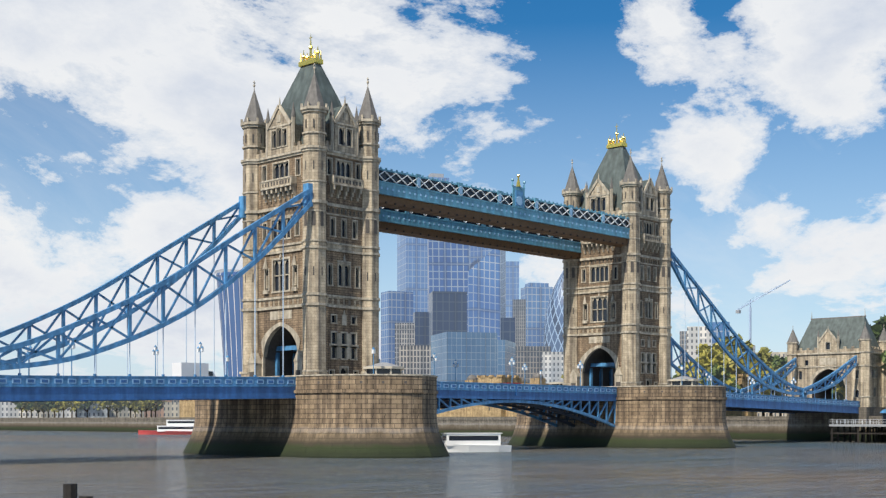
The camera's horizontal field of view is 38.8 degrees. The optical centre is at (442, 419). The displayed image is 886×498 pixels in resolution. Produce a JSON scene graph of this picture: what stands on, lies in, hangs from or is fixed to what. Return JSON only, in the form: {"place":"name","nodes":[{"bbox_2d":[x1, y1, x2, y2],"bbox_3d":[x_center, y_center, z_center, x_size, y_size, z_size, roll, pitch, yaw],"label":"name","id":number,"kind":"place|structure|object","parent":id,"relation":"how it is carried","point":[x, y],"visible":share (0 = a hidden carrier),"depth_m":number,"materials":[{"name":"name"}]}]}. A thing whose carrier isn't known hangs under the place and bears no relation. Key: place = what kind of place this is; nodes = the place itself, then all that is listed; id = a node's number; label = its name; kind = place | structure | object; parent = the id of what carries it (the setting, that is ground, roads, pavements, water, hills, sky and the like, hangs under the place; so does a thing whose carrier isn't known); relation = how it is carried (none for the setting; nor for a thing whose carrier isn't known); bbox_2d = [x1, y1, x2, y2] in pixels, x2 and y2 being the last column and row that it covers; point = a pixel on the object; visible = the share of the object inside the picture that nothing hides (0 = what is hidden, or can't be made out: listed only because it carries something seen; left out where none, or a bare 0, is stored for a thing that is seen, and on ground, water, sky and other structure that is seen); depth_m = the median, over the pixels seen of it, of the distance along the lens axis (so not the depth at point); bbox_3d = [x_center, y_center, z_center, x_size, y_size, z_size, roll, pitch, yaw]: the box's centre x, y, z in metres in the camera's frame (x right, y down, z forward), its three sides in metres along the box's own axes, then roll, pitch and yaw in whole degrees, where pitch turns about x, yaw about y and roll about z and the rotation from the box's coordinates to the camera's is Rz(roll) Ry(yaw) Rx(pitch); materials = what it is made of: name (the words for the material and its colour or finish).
{"place":"outdoors","nodes":[
{"label":"outdoors","id":0,"kind":"place"},
{"bbox_2d":[0,430,885,497],"bbox_3d":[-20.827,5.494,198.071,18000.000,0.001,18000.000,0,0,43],"label":"river thames","id":1,"kind":"structure","parent":0,"point":[49,464],"depth_m":132.33,"materials":[{"name":"liquid"}]},
{"bbox_2d":[138,420,193,434],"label":"boat","id":2,"kind":"object","parent":1,"relation":"on","point":[178,427],"visible":0.67,"depth_m":451.95,"materials":[{"name":"red"}]},
{"bbox_2d":[183,374,449,457],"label":"pier","id":3,"kind":"structure","parent":1,"relation":"on","point":[357,416],"depth_m":180.84,"materials":[{"name":"stone"}]},
{"bbox_2d":[0,375,295,401],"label":"side span","id":4,"kind":"object","parent":3,"relation":"attached to","point":[29,388],"visible":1,"depth_m":165.36,"materials":[{"name":"blue metal"}]},
{"bbox_2d":[172,362,215,376],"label":"white van","id":5,"kind":"object","parent":4,"relation":"on","point":[182,369],"visible":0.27,"depth_m":176.77,"materials":[{"name":"white metal"}]},
{"bbox_2d":[240,35,380,376],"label":"tower","id":6,"kind":"structure","parent":3,"relation":"on","point":[318,136],"depth_m":193.81,"materials":[{"name":"stone"}]},
{"bbox_2d":[0,196,245,375],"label":"chain","id":7,"kind":"object","parent":6,"relation":"attached to","point":[240,205],"visible":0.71,"depth_m":184.19,"materials":[{"name":"blue metal"}]},
{"bbox_2d":[0,183,312,376],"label":"chain","id":8,"kind":"object","parent":6,"relation":"attached to","point":[306,194],"visible":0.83,"depth_m":169.60,"materials":[{"name":"blue metal"}]},
{"bbox_2d":[226,347,699,384],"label":"pier cabins","id":9,"kind":"object","parent":3,"relation":"on","point":[383,368],"visible":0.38,"depth_m":187.73,"materials":[{"name":"grey glass"}]},
{"bbox_2d":[437,381,616,426],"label":"bascule span","id":10,"kind":"object","parent":3,"relation":"attached to","point":[505,396],"visible":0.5,"depth_m":230.85,"materials":[{"name":"blue metal"}]},
{"bbox_2d":[441,433,511,451],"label":"cruiser boat","id":11,"kind":"object","parent":1,"relation":"on","point":[471,442],"visible":0.77,"depth_m":210.21,"materials":[{"name":"white"}]},
{"bbox_2d":[508,385,735,447],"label":"pier","id":12,"kind":"structure","parent":1,"relation":"on","point":[670,416],"depth_m":240.65,"materials":[{"name":"stone"}]},
{"bbox_2d":[562,126,672,385],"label":"tower","id":13,"kind":"structure","parent":12,"relation":"on","point":[617,326],"depth_m":253.98,"materials":[{"name":"stone"}]},
{"bbox_2d":[379,206,581,259],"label":"walkway","id":14,"kind":"structure","parent":13,"relation":"attached to","point":[412,224],"depth_m":233.65,"materials":[{"name":"blue metal"}]},
{"bbox_2d":[379,167,630,246],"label":"walkway","id":15,"kind":"structure","parent":13,"relation":"attached to","point":[516,209],"depth_m":219.11,"materials":[{"name":"blue metal"}]},
{"bbox_2d":[671,337,796,394],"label":"chain","id":16,"kind":"object","parent":13,"relation":"attached to","point":[686,355],"visible":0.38,"depth_m":300.75,"materials":[{"name":"blue metal"}]},
{"bbox_2d":[671,248,856,399],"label":"chain","id":17,"kind":"object","parent":13,"relation":"attached to","point":[803,392],"visible":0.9,"depth_m":276.22,"materials":[{"name":"blue metal"}]},
{"bbox_2d":[726,392,859,413],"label":"side span","id":18,"kind":"object","parent":12,"relation":"attached to","point":[761,403],"visible":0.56,"depth_m":295.74,"materials":[{"name":"blue metal"}]},
{"bbox_2d":[25,340,832,398],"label":"street lamps","id":19,"kind":"object","parent":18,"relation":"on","point":[200,349],"visible":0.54,"depth_m":222.79,"materials":[{"name":"white"}]},
{"bbox_2d":[829,409,885,442],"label":"jetty","id":20,"kind":"object","parent":1,"relation":"on","point":[857,432],"visible":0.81,"depth_m":299.62,"materials":[{"name":"grey wood"}]},
{"bbox_2d":[0,416,885,440],"bbox_3d":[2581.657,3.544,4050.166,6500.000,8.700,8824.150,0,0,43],"label":"bank","id":21,"kind":"structure","parent":0,"point":[759,427],"depth_m":416.15,"materials":[{"name":"brown stone"}]},
{"bbox_2d":[12,402,34,417],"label":"tree","id":22,"kind":"object","parent":21,"relation":"on","point":[21,407],"visible":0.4,"depth_m":679.26,"materials":[{"name":"green plant"}]},
{"bbox_2d":[22,402,40,417],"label":"tree","id":23,"kind":"object","parent":21,"relation":"on","point":[35,406],"visible":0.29,"depth_m":692.97,"materials":[{"name":"green plant"}]},
{"bbox_2d":[32,402,47,417],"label":"tree","id":24,"kind":"object","parent":21,"relation":"on","point":[43,407],"visible":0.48,"depth_m":700.67,"materials":[{"name":"green plant"}]},
{"bbox_2d":[30,401,54,417],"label":"tree","id":25,"kind":"object","parent":21,"relation":"on","point":[44,409],"visible":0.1,"depth_m":705.60,"materials":[{"name":"green plant"}]},
{"bbox_2d":[43,401,65,417],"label":"tree","id":26,"kind":"object","parent":21,"relation":"on","point":[49,405],"visible":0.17,"depth_m":688.14,"materials":[{"name":"green plant"}]},
{"bbox_2d":[51,401,79,417],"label":"tree","id":27,"kind":"object","parent":21,"relation":"on","point":[65,404],"visible":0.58,"depth_m":676.66,"materials":[{"name":"green plant"}]},
{"bbox_2d":[58,401,82,417],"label":"tree","id":28,"kind":"object","parent":21,"relation":"on","point":[69,409],"visible":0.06,"depth_m":704.50,"materials":[{"name":"green plant"}]},
{"bbox_2d":[69,401,85,417],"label":"tree","id":29,"kind":"object","parent":21,"relation":"on","point":[71,404],"visible":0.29,"depth_m":686.84,"materials":[{"name":"green plant"}]},
{"bbox_2d":[77,401,99,417],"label":"tree","id":30,"kind":"object","parent":21,"relation":"on","point":[88,403],"visible":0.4,"depth_m":687.34,"materials":[{"name":"green plant"}]},
{"bbox_2d":[93,401,120,416],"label":"tree","id":31,"kind":"object","parent":21,"relation":"on","point":[104,404],"visible":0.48,"depth_m":680.65,"materials":[{"name":"green plant"}]},
{"bbox_2d":[109,401,125,416],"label":"tree","id":32,"kind":"object","parent":21,"relation":"on","point":[119,409],"visible":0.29,"depth_m":690.49,"materials":[{"name":"green plant"}]},
{"bbox_2d":[119,401,141,416],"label":"tree","id":33,"kind":"object","parent":21,"relation":"on","point":[127,404],"visible":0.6,"depth_m":683.31,"materials":[{"name":"green plant"}]},
{"bbox_2d":[130,403,150,416],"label":"tree","id":34,"kind":"object","parent":21,"relation":"on","point":[139,407],"visible":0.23,"depth_m":708.13,"materials":[{"name":"green plant"}]},
{"bbox_2d":[134,400,160,416],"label":"tree","id":35,"kind":"object","parent":21,"relation":"on","point":[145,404],"visible":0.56,"depth_m":697.85,"materials":[{"name":"green plant"}]},
{"bbox_2d":[148,400,163,416],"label":"tree","id":36,"kind":"object","parent":21,"relation":"on","point":[158,408],"visible":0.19,"depth_m":710.28,"materials":[{"name":"green plant"}]},
{"bbox_2d":[153,400,166,416],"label":"tree","id":37,"kind":"object","parent":21,"relation":"on","point":[158,404],"visible":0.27,"depth_m":711.38,"materials":[{"name":"green plant"}]},
{"bbox_2d":[215,269,242,376],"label":"walkie talkie","id":38,"kind":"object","parent":21,"relation":"on","point":[234,323],"visible":0.19,"depth_m":1088.85,"materials":[{"name":"blue glass"}]},
{"bbox_2d":[0,173,790,417],"bbox_3d":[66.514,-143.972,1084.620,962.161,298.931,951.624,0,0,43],"label":"city skyline","id":39,"kind":"structure","parent":21,"relation":"on","point":[465,307],"depth_m":1132.12,"materials":[{"name":"glass"}]},
{"bbox_2d":[179,372,756,416],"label":"buildings","id":40,"kind":"structure","parent":21,"relation":"on","point":[186,408],"depth_m":444.46,"materials":[{"name":"stone"}]},
{"bbox_2d":[675,357,702,377],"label":"tree","id":41,"kind":"object","parent":21,"relation":"on","point":[677,373],"depth_m":395.56,"materials":[{"name":"green plant"}]},
{"bbox_2d":[701,337,722,357],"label":"tree","id":42,"kind":"object","parent":21,"relation":"on","point":[716,346],"visible":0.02,"depth_m":451.62,"materials":[{"name":"yellow plant"}]},
{"bbox_2d":[685,343,740,385],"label":"tree","id":43,"kind":"object","parent":21,"relation":"on","point":[724,360],"visible":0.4,"depth_m":370.56,"materials":[{"name":"yellow plant"}]},
{"bbox_2d":[700,364,740,392],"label":"tree","id":44,"kind":"object","parent":21,"relation":"on","point":[716,372],"visible":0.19,"depth_m":365.21,"materials":[{"name":"green plant"}]},
{"bbox_2d":[720,333,768,376],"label":"tree","id":45,"kind":"object","parent":21,"relation":"on","point":[748,344],"visible":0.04,"depth_m":392.11,"materials":[{"name":"green plant"}]},
{"bbox_2d":[728,348,771,394],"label":"tree","id":46,"kind":"object","parent":21,"relation":"on","point":[752,371],"visible":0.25,"depth_m":380.28,"materials":[{"name":"green plant"}]},
{"bbox_2d":[749,347,780,368],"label":"tree","id":47,"kind":"object","parent":21,"relation":"on","point":[763,352],"visible":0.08,"depth_m":408.00,"materials":[{"name":"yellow plant"}]},
{"bbox_2d":[757,358,786,415],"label":"tree","id":48,"kind":"object","parent":21,"relation":"on","point":[765,361],"visible":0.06,"depth_m":398.00,"materials":[{"name":"green plant"}]},
{"bbox_2d":[769,355,786,415],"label":"tree","id":49,"kind":"object","parent":21,"relation":"on","point":[778,361],"visible":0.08,"depth_m":432.19,"materials":[{"name":"green plant"}]},
{"bbox_2d":[773,367,786,415],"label":"tree","id":50,"kind":"object","parent":21,"relation":"on","point":[778,393],"visible":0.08,"depth_m":407.22,"materials":[{"name":"green plant"}]},
{"bbox_2d":[786,315,885,440],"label":"abutment","id":51,"kind":"object","parent":21,"relation":"on","point":[824,348],"visible":0.85,"depth_m":325.76,"materials":[{"name":"stone"}]},
{"bbox_2d":[834,384,844,396],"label":"tree","id":52,"kind":"object","parent":21,"relation":"on","point":[837,388],"visible":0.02,"depth_m":372.89,"materials":[{"name":"green plant"}]},
{"bbox_2d":[831,330,877,397],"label":"tree","id":53,"kind":"object","parent":21,"relation":"on","point":[841,383],"visible":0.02,"depth_m":339.21,"materials":[{"name":"green plant"}]},
{"bbox_2d":[870,315,885,340],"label":"tree","id":54,"kind":"object","parent":21,"relation":"on","point":[878,326],"visible":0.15,"depth_m":339.20,"materials":[{"name":"green plant"}]},
{"bbox_2d":[880,350,885,368],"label":"tree","id":55,"kind":"object","parent":21,"relation":"on","point":[883,355],"visible":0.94,"depth_m":321.48,"materials":[{"name":"green plant"}]},
{"bbox_2d":[0,0,885,376],"label":"sky","id":56,"kind":"structure","parent":0,"point":[121,132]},
{"bbox_2d":[831,389,844,399],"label":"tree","id":57,"kind":"object","parent":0,"point":[835,394],"depth_m":391.88,"materials":[{"name":"green plant"}]},
{"label":"ground","id":58,"kind":"structure","parent":0,"visible":0},
{"bbox_2d":[63,484,92,497],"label":"mooring post","id":59,"kind":"object","parent":58,"relation":"on","point":[69,490],"visible":1,"depth_m":30.91,"materials":[{"name":"brown wood"}]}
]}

